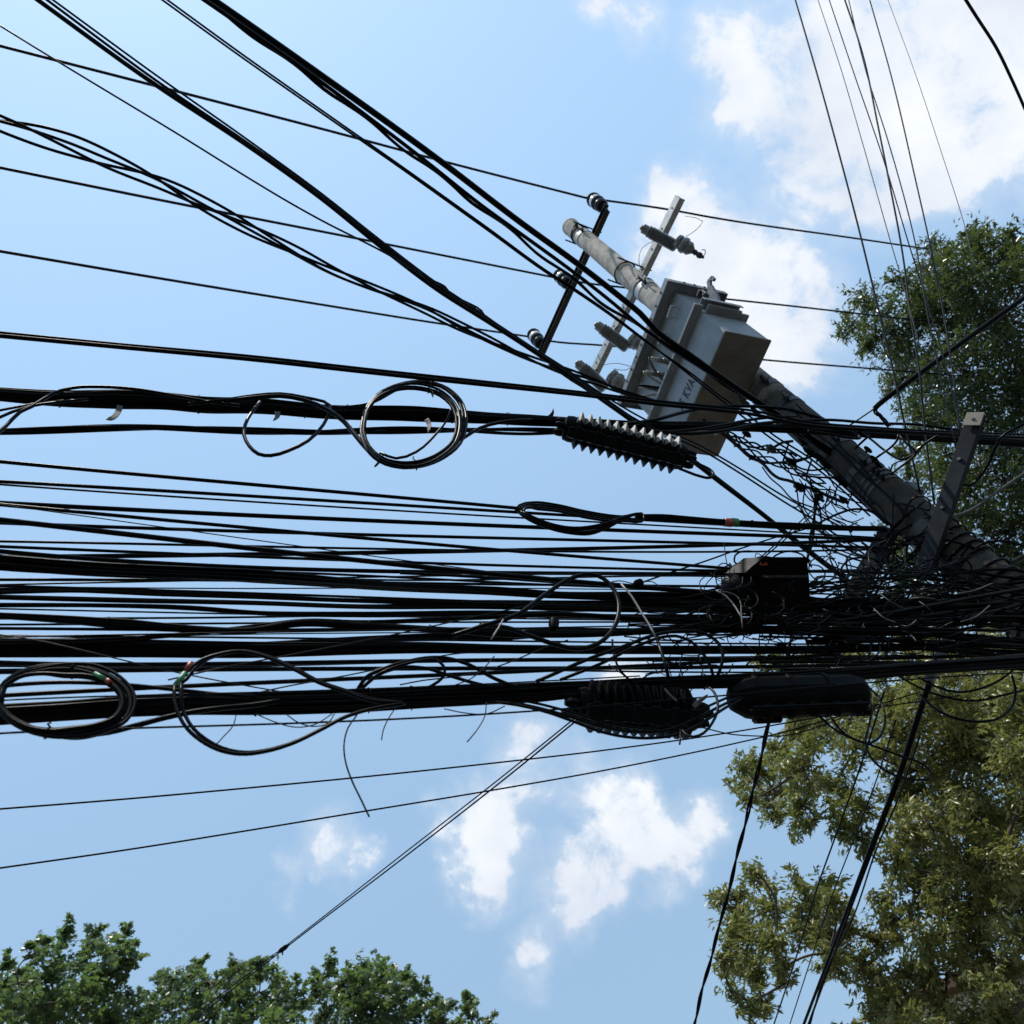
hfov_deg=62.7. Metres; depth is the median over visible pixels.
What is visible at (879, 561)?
loose wire
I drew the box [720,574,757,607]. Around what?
dome closure
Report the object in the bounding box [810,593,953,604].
loose wire
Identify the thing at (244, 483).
overhead cable
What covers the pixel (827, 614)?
loose wire
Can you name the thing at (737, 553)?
loose wire
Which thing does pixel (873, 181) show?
service wire
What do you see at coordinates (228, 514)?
overhead cable
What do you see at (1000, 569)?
loose wire
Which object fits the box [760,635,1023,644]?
overhead cable
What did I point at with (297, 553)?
overhead cable
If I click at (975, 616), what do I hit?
loose wire
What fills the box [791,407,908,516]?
jumper cable
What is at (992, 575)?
loose wire
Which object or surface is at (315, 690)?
overhead cable
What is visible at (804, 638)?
loose wire
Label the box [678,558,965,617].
loose wire
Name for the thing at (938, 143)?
service wire
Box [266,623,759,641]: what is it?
lashed cable bundle
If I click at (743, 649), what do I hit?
loose wire
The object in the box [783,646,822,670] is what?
loose wire
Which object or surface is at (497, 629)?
thin wire
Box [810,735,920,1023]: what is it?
service wire
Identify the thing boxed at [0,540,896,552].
overhead cable
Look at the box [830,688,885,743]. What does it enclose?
overhead cable
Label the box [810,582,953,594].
loose wire
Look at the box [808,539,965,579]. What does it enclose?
loose wire
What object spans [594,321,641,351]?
fuse cutout
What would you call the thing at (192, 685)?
overhead cable
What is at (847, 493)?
loose wire
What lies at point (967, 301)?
leafy tree
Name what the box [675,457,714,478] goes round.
overhead cable
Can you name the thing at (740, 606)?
thin wire
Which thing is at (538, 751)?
service wire
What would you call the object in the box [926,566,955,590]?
loose wire
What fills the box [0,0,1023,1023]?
sky
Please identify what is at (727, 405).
overhead cable
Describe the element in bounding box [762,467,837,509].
jumper cable
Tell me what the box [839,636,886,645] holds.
loose wire
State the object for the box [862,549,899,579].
loose wire
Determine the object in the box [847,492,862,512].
loose wire
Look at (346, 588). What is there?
overhead cable
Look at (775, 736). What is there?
service wire
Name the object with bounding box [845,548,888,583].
loose wire
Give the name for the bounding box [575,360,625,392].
fuse cutout
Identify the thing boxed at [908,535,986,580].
loose wire
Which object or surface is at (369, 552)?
overhead cable
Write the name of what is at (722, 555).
loose wire
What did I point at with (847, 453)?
jumper cable
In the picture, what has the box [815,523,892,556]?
jumper cable
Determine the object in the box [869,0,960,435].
service wire
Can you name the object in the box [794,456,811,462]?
jumper cable
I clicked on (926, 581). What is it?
loose wire
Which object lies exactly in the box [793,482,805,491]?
wire connector
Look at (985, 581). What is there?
loose wire
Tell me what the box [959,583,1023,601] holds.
loose wire
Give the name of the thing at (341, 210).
overhead cable
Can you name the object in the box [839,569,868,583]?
loose wire
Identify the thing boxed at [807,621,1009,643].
loose wire
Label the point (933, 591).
loose wire
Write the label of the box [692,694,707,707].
strap end
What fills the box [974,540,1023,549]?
overhead cable
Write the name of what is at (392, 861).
service wire
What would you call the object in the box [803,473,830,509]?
loose wire
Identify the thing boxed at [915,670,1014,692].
overhead cable
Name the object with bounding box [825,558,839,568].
loose wire
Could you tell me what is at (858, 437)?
overhead cable
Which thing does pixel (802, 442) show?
wire connector
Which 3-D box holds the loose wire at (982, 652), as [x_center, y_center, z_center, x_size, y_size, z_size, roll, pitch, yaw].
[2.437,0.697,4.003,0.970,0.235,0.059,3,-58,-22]
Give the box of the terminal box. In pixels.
[726,557,810,612]
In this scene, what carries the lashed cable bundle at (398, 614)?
attached to the overhead cable at (280, 594)
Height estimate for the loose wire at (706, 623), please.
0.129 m
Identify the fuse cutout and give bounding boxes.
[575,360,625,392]
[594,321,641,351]
[640,224,705,258]
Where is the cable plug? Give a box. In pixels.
[548,616,558,631]
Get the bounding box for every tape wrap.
[93,671,106,680]
[104,678,111,683]
[174,671,186,685]
[184,661,192,670]
[723,518,733,526]
[732,518,739,526]
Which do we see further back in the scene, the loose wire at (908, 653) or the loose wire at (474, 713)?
the loose wire at (908, 653)
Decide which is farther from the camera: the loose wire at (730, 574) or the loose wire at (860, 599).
the loose wire at (860, 599)
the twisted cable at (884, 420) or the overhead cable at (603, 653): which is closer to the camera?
the overhead cable at (603, 653)
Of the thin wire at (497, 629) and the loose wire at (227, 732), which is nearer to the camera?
the loose wire at (227, 732)
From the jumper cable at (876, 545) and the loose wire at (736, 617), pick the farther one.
the jumper cable at (876, 545)
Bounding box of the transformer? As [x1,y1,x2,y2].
[617,276,770,456]
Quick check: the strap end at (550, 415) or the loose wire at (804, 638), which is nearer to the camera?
the loose wire at (804, 638)
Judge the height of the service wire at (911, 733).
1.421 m
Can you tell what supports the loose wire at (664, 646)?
hanging from the lashed cable bundle at (103, 622)
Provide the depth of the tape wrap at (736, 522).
4.75 m
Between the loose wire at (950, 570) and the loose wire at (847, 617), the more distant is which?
the loose wire at (950, 570)
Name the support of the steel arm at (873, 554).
attached to the utility pole
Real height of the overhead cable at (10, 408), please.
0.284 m
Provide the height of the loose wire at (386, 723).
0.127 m
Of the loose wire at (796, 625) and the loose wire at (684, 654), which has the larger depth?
the loose wire at (796, 625)
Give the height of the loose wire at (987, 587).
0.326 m
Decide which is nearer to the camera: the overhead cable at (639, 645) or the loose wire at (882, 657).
the overhead cable at (639, 645)
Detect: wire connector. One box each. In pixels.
[739,397,749,404]
[742,432,750,437]
[766,444,776,453]
[785,457,796,467]
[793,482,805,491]
[798,438,808,446]
[803,447,813,457]
[810,487,823,497]
[813,453,821,461]
[819,460,829,469]
[830,469,838,477]
[836,477,847,487]
[839,496,847,503]
[864,446,871,452]
[870,455,878,462]
[874,461,882,468]
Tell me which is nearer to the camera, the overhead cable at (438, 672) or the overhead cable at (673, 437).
the overhead cable at (438, 672)
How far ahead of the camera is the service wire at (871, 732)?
6.22 m
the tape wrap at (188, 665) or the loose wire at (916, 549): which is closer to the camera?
the tape wrap at (188, 665)
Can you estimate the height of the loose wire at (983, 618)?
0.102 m
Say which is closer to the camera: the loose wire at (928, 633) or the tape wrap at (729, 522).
the loose wire at (928, 633)
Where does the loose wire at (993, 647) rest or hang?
attached to the lashed cable bundle at (151, 648)
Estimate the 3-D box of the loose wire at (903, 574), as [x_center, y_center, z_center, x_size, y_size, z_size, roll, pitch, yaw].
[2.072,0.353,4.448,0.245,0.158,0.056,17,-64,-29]
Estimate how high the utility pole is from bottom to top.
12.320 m
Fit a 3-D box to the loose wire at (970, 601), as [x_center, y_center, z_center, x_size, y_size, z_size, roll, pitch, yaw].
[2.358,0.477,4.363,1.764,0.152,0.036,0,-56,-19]
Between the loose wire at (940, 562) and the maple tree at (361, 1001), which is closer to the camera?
the loose wire at (940, 562)
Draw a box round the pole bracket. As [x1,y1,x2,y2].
[904,481,923,494]
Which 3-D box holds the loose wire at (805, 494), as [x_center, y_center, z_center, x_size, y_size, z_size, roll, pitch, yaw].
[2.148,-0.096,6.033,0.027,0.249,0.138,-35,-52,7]
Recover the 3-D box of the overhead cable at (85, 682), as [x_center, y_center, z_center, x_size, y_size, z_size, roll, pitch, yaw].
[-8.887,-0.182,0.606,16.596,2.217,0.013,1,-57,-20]
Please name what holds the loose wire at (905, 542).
attached to the utility pole
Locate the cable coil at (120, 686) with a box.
[0,662,136,739]
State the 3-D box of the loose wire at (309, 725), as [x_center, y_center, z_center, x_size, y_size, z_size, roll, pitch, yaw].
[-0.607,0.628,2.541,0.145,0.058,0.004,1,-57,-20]
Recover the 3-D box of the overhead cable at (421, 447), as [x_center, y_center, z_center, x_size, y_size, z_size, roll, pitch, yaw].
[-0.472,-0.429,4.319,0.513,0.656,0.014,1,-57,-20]
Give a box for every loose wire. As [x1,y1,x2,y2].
[215,715,236,745]
[256,714,331,727]
[286,714,334,726]
[343,715,369,816]
[381,708,395,739]
[444,705,504,714]
[456,656,494,684]
[467,703,486,741]
[624,624,922,640]
[626,590,960,599]
[628,590,953,624]
[630,633,686,647]
[632,622,799,627]
[636,608,909,629]
[644,529,806,582]
[645,660,690,675]
[647,566,990,626]
[647,612,927,623]
[648,565,927,601]
[652,653,700,666]
[659,597,941,612]
[662,607,909,617]
[664,653,707,655]
[669,608,787,622]
[676,579,980,617]
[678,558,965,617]
[679,587,917,628]
[679,643,690,675]
[679,729,680,744]
[681,571,932,602]
[686,624,942,635]
[688,613,919,638]
[694,591,904,623]
[698,604,726,625]
[700,585,726,600]
[705,587,954,603]
[705,609,936,627]
[706,604,730,626]
[708,577,943,589]
[712,572,730,587]
[715,576,742,590]
[719,621,888,626]
[722,579,908,628]
[727,633,769,650]
[729,562,744,583]
[733,550,755,563]
[739,609,772,639]
[739,641,780,665]
[740,587,758,608]
[746,599,946,621]
[746,634,759,665]
[749,591,784,616]
[752,558,930,623]
[752,631,779,640]
[762,504,817,555]
[764,553,912,623]
[765,512,815,555]
[765,575,796,584]
[766,592,784,606]
[770,631,792,645]
[772,650,808,665]
[773,551,811,567]
[777,599,930,625]
[780,622,1023,646]
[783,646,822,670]
[786,605,904,618]
[787,467,798,507]
[788,579,818,590]
[790,636,819,639]
[792,464,820,475]
[793,631,1023,649]
[796,613,892,618]
[798,506,834,559]
[799,479,821,523]
[799,502,845,543]
[800,483,819,503]
[802,483,828,533]
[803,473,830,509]
[804,479,836,503]
[804,569,895,634]
[805,635,838,651]
[807,599,1023,618]
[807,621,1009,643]
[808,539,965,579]
[808,556,837,580]
[808,644,835,648]
[809,480,828,539]
[809,490,845,524]
[809,564,825,583]
[809,581,841,595]
[810,580,928,589]
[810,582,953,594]
[810,584,957,600]
[810,587,1023,625]
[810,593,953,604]
[810,606,1023,623]
[813,576,849,601]
[813,614,902,625]
[814,587,919,621]
[814,603,1023,639]
[815,628,971,638]
[817,544,946,564]
[817,551,985,606]
[817,563,909,625]
[818,607,858,616]
[819,608,976,624]
[820,616,1012,643]
[822,552,851,582]
[824,509,859,525]
[825,486,857,524]
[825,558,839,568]
[826,490,846,509]
[826,501,924,596]
[826,603,849,616]
[827,490,873,504]
[828,475,874,503]
[828,630,871,663]
[829,538,869,575]
[829,597,950,605]
[829,602,1017,625]
[831,499,856,515]
[831,503,863,521]
[835,573,944,596]
[835,603,937,608]
[836,531,926,583]
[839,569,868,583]
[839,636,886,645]
[840,557,886,583]
[840,563,946,575]
[840,606,862,618]
[844,638,880,660]
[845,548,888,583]
[845,570,886,601]
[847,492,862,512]
[848,472,886,522]
[851,542,949,594]
[855,636,888,660]
[861,542,956,577]
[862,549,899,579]
[864,589,1006,599]
[868,539,906,573]
[869,523,911,593]
[870,539,984,551]
[870,579,905,602]
[872,553,917,598]
[872,678,885,709]
[873,534,962,579]
[873,538,907,567]
[873,608,895,622]
[878,545,920,570]
[878,592,903,608]
[881,536,922,567]
[883,599,923,619]
[884,532,901,560]
[885,599,1023,603]
[885,636,914,655]
[887,643,909,656]
[888,480,895,585]
[888,636,928,654]
[892,531,952,544]
[893,572,908,586]
[904,617,1023,622]
[907,632,1013,639]
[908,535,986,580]
[908,646,1011,656]
[909,581,1023,586]
[909,597,934,598]
[910,586,943,596]
[912,570,924,579]
[913,556,927,568]
[914,596,1023,614]
[915,543,971,594]
[915,576,1017,587]
[915,588,953,596]
[919,611,1023,622]
[920,630,940,644]
[922,643,1023,651]
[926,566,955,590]
[926,646,1023,653]
[928,559,943,577]
[929,646,1003,655]
[932,584,1013,588]
[936,620,978,657]
[937,595,1023,610]
[937,620,998,627]
[939,585,1023,591]
[941,636,1023,648]
[942,586,980,616]
[948,557,972,583]
[949,577,1023,595]
[952,612,1023,615]
[954,615,972,625]
[955,568,1023,579]
[958,568,1023,573]
[959,583,992,593]
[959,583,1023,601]
[959,612,1023,615]
[959,636,1006,642]
[960,599,1021,602]
[960,605,989,621]
[961,577,1019,586]
[966,623,1023,631]
[968,636,1023,642]
[990,626,1023,631]
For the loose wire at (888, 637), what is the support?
attached to the lashed cable bundle at (103, 622)
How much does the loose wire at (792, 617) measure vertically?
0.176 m
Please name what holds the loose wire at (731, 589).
attached to the loose wire at (727, 584)
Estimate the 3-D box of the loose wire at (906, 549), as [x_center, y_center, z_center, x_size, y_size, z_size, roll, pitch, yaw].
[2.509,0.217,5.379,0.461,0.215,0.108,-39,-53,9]
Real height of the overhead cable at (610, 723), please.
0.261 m
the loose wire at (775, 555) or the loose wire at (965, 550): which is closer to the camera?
the loose wire at (775, 555)
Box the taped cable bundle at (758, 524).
[634,514,886,530]
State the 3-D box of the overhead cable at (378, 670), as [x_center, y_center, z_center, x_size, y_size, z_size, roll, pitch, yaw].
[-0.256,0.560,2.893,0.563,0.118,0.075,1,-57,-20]
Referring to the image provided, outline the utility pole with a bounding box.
[562,218,1023,636]
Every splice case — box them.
[553,412,696,473]
[561,679,713,739]
[726,673,872,723]
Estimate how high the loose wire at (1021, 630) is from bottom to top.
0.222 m
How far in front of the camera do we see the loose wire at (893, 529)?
5.44 m
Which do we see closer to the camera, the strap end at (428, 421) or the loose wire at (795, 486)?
the strap end at (428, 421)
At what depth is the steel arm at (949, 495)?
5.17 m
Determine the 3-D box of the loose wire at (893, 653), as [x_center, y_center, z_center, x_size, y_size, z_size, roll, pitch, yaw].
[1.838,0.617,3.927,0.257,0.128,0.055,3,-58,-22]
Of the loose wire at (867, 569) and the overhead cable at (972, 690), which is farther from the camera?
the loose wire at (867, 569)
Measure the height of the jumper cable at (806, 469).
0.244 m
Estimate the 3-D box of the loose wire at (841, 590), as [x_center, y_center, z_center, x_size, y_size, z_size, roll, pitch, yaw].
[1.639,0.381,4.228,1.443,0.558,0.082,1,-57,-20]
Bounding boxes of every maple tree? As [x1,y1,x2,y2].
[0,912,154,1023]
[129,951,315,1023]
[295,946,498,1023]
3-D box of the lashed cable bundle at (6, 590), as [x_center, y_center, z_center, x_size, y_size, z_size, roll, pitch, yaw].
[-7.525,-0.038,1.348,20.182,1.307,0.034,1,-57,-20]
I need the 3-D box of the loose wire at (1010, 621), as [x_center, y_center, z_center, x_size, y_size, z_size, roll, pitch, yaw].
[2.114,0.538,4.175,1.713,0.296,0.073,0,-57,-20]
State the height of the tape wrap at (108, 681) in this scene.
0.021 m
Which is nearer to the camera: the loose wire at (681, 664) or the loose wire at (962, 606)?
the loose wire at (681, 664)
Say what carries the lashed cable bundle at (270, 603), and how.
attached to the overhead cable at (145, 579)
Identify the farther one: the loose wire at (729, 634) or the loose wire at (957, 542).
the loose wire at (957, 542)
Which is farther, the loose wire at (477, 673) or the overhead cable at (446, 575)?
the overhead cable at (446, 575)
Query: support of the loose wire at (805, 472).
attached to the overhead cable at (498, 236)
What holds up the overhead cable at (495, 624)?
attached to the lashed cable bundle at (314, 702)
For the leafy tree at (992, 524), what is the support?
on the ground
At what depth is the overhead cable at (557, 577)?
3.99 m
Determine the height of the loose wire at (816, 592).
0.414 m
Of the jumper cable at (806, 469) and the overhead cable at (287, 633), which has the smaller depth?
the overhead cable at (287, 633)
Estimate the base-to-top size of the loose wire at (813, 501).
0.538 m
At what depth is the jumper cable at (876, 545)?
5.46 m
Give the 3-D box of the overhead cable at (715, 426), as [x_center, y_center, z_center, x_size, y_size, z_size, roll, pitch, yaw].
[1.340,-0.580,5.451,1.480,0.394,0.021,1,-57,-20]
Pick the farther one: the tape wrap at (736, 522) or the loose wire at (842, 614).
the tape wrap at (736, 522)
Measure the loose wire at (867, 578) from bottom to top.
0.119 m
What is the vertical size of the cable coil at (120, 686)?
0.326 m
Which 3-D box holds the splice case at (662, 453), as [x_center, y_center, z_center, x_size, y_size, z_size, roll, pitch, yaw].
[0.647,-0.387,4.777,0.778,0.451,0.210,1,-57,-20]
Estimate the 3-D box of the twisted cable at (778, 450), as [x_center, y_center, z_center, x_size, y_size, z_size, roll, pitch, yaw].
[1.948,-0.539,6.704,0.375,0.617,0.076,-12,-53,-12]
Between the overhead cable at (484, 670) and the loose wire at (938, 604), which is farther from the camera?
the loose wire at (938, 604)
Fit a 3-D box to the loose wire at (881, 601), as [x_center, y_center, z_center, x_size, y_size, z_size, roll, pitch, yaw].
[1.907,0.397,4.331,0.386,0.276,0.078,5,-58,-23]
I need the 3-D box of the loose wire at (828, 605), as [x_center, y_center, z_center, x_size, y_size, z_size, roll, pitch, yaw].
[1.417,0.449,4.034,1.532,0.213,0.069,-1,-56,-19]
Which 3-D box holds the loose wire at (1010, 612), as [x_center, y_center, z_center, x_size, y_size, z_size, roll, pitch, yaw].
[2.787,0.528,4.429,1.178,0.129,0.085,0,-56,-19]
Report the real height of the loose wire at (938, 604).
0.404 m
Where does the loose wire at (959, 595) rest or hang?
attached to the lashed cable bundle at (14, 563)
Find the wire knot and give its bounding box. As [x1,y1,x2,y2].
[277,944,288,954]
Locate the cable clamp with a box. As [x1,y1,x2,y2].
[632,578,643,587]
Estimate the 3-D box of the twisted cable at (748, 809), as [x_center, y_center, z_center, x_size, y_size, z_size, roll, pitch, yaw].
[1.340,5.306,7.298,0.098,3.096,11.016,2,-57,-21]
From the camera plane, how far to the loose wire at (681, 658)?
3.46 m
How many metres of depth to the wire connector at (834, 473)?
5.93 m
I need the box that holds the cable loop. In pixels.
[172,649,405,755]
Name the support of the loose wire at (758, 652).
attached to the lashed cable bundle at (103, 622)
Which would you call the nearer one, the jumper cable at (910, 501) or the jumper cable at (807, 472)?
the jumper cable at (910, 501)
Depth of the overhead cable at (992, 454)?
5.49 m
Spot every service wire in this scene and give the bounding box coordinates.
[0,691,919,868]
[0,695,959,809]
[183,719,573,1023]
[188,723,573,1023]
[704,715,847,736]
[773,691,884,1023]
[790,720,896,1023]
[795,0,920,491]
[802,680,930,1023]
[808,685,931,1023]
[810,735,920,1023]
[818,0,919,347]
[829,0,968,471]
[844,0,935,503]
[848,0,955,447]
[849,409,872,424]
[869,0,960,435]
[888,1,975,271]
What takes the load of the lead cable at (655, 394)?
attached to the transformer
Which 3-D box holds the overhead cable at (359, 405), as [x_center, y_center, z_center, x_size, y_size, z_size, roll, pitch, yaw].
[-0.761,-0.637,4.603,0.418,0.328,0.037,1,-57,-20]
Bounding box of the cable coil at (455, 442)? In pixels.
[359,380,467,470]
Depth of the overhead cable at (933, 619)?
4.07 m
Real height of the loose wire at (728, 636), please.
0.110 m
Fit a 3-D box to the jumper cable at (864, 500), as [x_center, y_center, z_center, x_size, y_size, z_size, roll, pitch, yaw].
[2.238,-0.417,6.168,0.094,1.750,0.033,-19,-52,-6]
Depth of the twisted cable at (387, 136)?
5.48 m
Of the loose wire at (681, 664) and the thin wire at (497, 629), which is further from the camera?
the loose wire at (681, 664)
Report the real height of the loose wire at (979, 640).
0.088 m
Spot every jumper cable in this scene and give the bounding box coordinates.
[720,433,800,463]
[723,432,843,503]
[760,399,889,524]
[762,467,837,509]
[774,440,793,447]
[782,443,789,467]
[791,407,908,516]
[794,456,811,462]
[794,464,822,470]
[795,403,872,479]
[795,471,835,478]
[805,460,811,483]
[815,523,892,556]
[819,508,884,523]
[837,528,889,548]
[854,434,870,448]
[860,431,938,459]
[876,434,899,457]
[880,495,930,532]
[890,435,916,474]
[890,455,915,471]
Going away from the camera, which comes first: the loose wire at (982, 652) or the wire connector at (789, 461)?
the loose wire at (982, 652)
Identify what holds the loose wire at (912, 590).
attached to the lashed cable bundle at (14, 563)
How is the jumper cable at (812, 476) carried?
attached to the wire connector at (834, 473)
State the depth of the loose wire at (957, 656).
3.98 m
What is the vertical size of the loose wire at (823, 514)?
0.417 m
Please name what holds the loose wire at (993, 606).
attached to the utility pole
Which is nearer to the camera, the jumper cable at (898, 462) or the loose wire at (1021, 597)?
the loose wire at (1021, 597)
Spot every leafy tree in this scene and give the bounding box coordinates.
[703,627,1023,1023]
[827,211,1023,508]
[870,421,1023,643]
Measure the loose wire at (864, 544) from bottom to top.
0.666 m
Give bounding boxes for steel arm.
[842,527,898,597]
[913,412,985,577]
[924,627,958,683]
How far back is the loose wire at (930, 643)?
3.94 m
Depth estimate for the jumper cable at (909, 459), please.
5.58 m
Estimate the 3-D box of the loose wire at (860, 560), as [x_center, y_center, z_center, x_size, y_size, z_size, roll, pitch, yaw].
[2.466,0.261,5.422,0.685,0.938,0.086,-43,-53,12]
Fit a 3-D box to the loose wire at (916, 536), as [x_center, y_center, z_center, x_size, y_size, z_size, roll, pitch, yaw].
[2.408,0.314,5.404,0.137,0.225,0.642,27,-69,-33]
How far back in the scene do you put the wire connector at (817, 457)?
6.11 m
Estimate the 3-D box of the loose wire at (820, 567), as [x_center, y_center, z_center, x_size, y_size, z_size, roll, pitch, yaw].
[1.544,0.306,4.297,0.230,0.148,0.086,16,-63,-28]
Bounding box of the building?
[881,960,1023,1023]
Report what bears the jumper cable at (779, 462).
hanging from the transformer
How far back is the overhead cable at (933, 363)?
6.15 m
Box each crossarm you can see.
[527,192,609,353]
[592,195,684,373]
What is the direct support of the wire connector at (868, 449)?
attached to the utility pole
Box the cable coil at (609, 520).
[514,501,644,535]
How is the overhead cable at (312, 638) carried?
attached to the lashed cable bundle at (151, 648)
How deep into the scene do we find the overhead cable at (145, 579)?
3.38 m
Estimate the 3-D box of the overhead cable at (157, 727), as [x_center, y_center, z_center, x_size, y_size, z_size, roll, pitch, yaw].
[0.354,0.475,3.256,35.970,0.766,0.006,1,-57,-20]
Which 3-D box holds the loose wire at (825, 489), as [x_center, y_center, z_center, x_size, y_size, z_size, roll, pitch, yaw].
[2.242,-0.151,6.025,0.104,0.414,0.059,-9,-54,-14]
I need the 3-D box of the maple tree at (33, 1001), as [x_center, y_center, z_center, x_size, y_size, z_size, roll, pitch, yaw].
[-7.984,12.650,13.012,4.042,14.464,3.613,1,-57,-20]
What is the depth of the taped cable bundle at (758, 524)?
4.82 m
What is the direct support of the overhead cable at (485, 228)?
attached to the utility pole
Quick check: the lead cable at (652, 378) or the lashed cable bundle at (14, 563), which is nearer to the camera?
the lashed cable bundle at (14, 563)
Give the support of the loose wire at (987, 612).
attached to the lashed cable bundle at (103, 622)
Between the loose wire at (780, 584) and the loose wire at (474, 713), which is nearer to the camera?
the loose wire at (474, 713)
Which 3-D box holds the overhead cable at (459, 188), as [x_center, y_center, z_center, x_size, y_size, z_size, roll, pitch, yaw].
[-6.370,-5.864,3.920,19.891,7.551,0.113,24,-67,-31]
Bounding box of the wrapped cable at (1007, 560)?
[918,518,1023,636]
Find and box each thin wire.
[491,619,503,639]
[620,583,655,636]
[716,590,742,619]
[722,591,742,628]
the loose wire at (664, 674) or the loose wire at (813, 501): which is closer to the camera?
the loose wire at (664, 674)
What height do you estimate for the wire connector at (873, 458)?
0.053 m
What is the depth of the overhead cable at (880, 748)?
3.23 m
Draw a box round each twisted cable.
[0,114,652,405]
[0,424,558,434]
[219,8,823,452]
[693,492,819,1023]
[721,431,796,459]
[729,435,825,486]
[873,407,890,426]
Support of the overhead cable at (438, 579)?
attached to the lashed cable bundle at (14, 563)
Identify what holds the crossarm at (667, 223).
attached to the utility pole
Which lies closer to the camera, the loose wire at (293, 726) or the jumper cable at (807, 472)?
the loose wire at (293, 726)
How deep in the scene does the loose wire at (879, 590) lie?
4.24 m
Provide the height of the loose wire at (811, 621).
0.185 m
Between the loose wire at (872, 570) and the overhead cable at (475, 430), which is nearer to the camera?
the overhead cable at (475, 430)
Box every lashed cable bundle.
[0,387,1023,447]
[0,554,922,605]
[0,587,896,609]
[0,595,851,614]
[0,603,954,624]
[0,612,737,643]
[0,612,961,637]
[0,636,1023,657]
[0,654,1023,724]
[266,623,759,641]
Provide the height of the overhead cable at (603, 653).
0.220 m
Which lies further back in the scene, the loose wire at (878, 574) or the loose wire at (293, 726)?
the loose wire at (878, 574)
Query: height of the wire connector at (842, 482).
0.067 m
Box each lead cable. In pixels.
[637,384,705,420]
[643,370,660,384]
[643,393,717,435]
[648,357,715,435]
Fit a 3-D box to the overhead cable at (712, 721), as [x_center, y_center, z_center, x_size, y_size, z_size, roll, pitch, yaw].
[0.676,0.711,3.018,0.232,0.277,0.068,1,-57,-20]
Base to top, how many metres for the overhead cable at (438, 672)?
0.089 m
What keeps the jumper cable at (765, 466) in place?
hanging from the transformer
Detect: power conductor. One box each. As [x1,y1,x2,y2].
[0,44,955,252]
[0,166,986,328]
[0,250,1012,381]
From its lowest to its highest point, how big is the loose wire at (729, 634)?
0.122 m
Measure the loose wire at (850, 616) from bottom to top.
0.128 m
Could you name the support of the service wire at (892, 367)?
attached to the utility pole
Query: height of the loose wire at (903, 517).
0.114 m
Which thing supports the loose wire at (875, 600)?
attached to the lashed cable bundle at (14, 563)
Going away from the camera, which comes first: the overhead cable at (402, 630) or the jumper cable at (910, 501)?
the overhead cable at (402, 630)
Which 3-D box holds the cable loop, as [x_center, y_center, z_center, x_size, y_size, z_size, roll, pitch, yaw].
[-0.686,0.574,2.617,0.695,0.462,0.032,1,-57,-20]
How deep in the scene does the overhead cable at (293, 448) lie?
4.17 m
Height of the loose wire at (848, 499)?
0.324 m
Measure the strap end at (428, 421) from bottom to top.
0.133 m
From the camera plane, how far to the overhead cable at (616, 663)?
3.13 m
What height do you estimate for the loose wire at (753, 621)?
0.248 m
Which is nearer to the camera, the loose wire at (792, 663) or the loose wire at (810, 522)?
the loose wire at (792, 663)
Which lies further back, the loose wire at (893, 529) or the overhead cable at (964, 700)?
the loose wire at (893, 529)
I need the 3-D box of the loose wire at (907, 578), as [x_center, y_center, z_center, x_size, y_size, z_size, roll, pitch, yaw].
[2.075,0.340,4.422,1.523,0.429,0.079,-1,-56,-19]
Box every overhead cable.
[0,25,493,322]
[0,331,1023,435]
[0,334,1023,438]
[0,385,239,432]
[0,398,88,418]
[0,400,59,411]
[0,460,515,509]
[0,480,800,529]
[0,483,880,537]
[0,501,888,540]
[0,503,730,569]
[0,504,485,570]
[0,517,720,594]
[0,523,888,548]
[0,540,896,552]
[0,545,920,572]
[0,549,731,575]
[0,578,912,587]
[0,584,848,612]
[0,608,613,620]
[0,611,575,619]
[0,621,638,625]
[0,623,926,637]
[0,627,637,630]
[0,634,287,693]
[0,635,858,644]
[0,653,1012,666]
[0,661,922,673]
[0,665,771,672]
[0,672,1023,733]
[3,568,910,584]
[4,655,924,668]
[4,675,639,700]
[5,652,840,697]
[8,680,255,698]
[16,540,876,558]
[34,0,872,593]
[45,0,848,578]
[52,0,852,532]
[68,632,433,638]
[98,698,280,736]
[106,587,894,591]
[161,0,869,509]
[166,0,870,516]
[168,605,526,680]
[188,392,331,456]
[201,0,830,456]
[208,0,831,452]
[224,394,403,469]
[252,652,495,693]
[283,571,679,588]
[338,392,393,408]
[355,575,724,580]
[357,656,516,690]
[361,658,445,688]
[363,665,492,687]
[379,407,451,459]
[400,571,665,591]
[400,639,567,684]
[441,418,532,449]
[451,572,620,650]
[481,697,744,739]
[500,695,742,733]
[519,696,732,728]
[536,629,724,682]
[548,363,864,554]
[559,634,714,678]
[611,639,631,681]
[623,404,823,425]
[628,415,796,433]
[644,418,961,434]
[656,636,670,682]
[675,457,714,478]
[679,685,718,737]
[759,660,913,663]
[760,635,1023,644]
[779,668,1023,670]
[785,419,860,439]
[800,615,1023,624]
[819,701,931,780]
[822,606,1023,627]
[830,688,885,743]
[872,295,1023,408]
[899,677,1023,701]
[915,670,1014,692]
[919,675,1016,722]
[953,472,1023,517]
[957,554,1023,598]
[964,0,1023,109]
[964,423,1023,486]
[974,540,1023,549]
[1012,558,1023,565]
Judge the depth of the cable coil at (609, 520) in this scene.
4.39 m
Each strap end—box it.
[106,405,122,420]
[273,412,279,420]
[424,418,430,432]
[548,409,553,418]
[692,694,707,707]

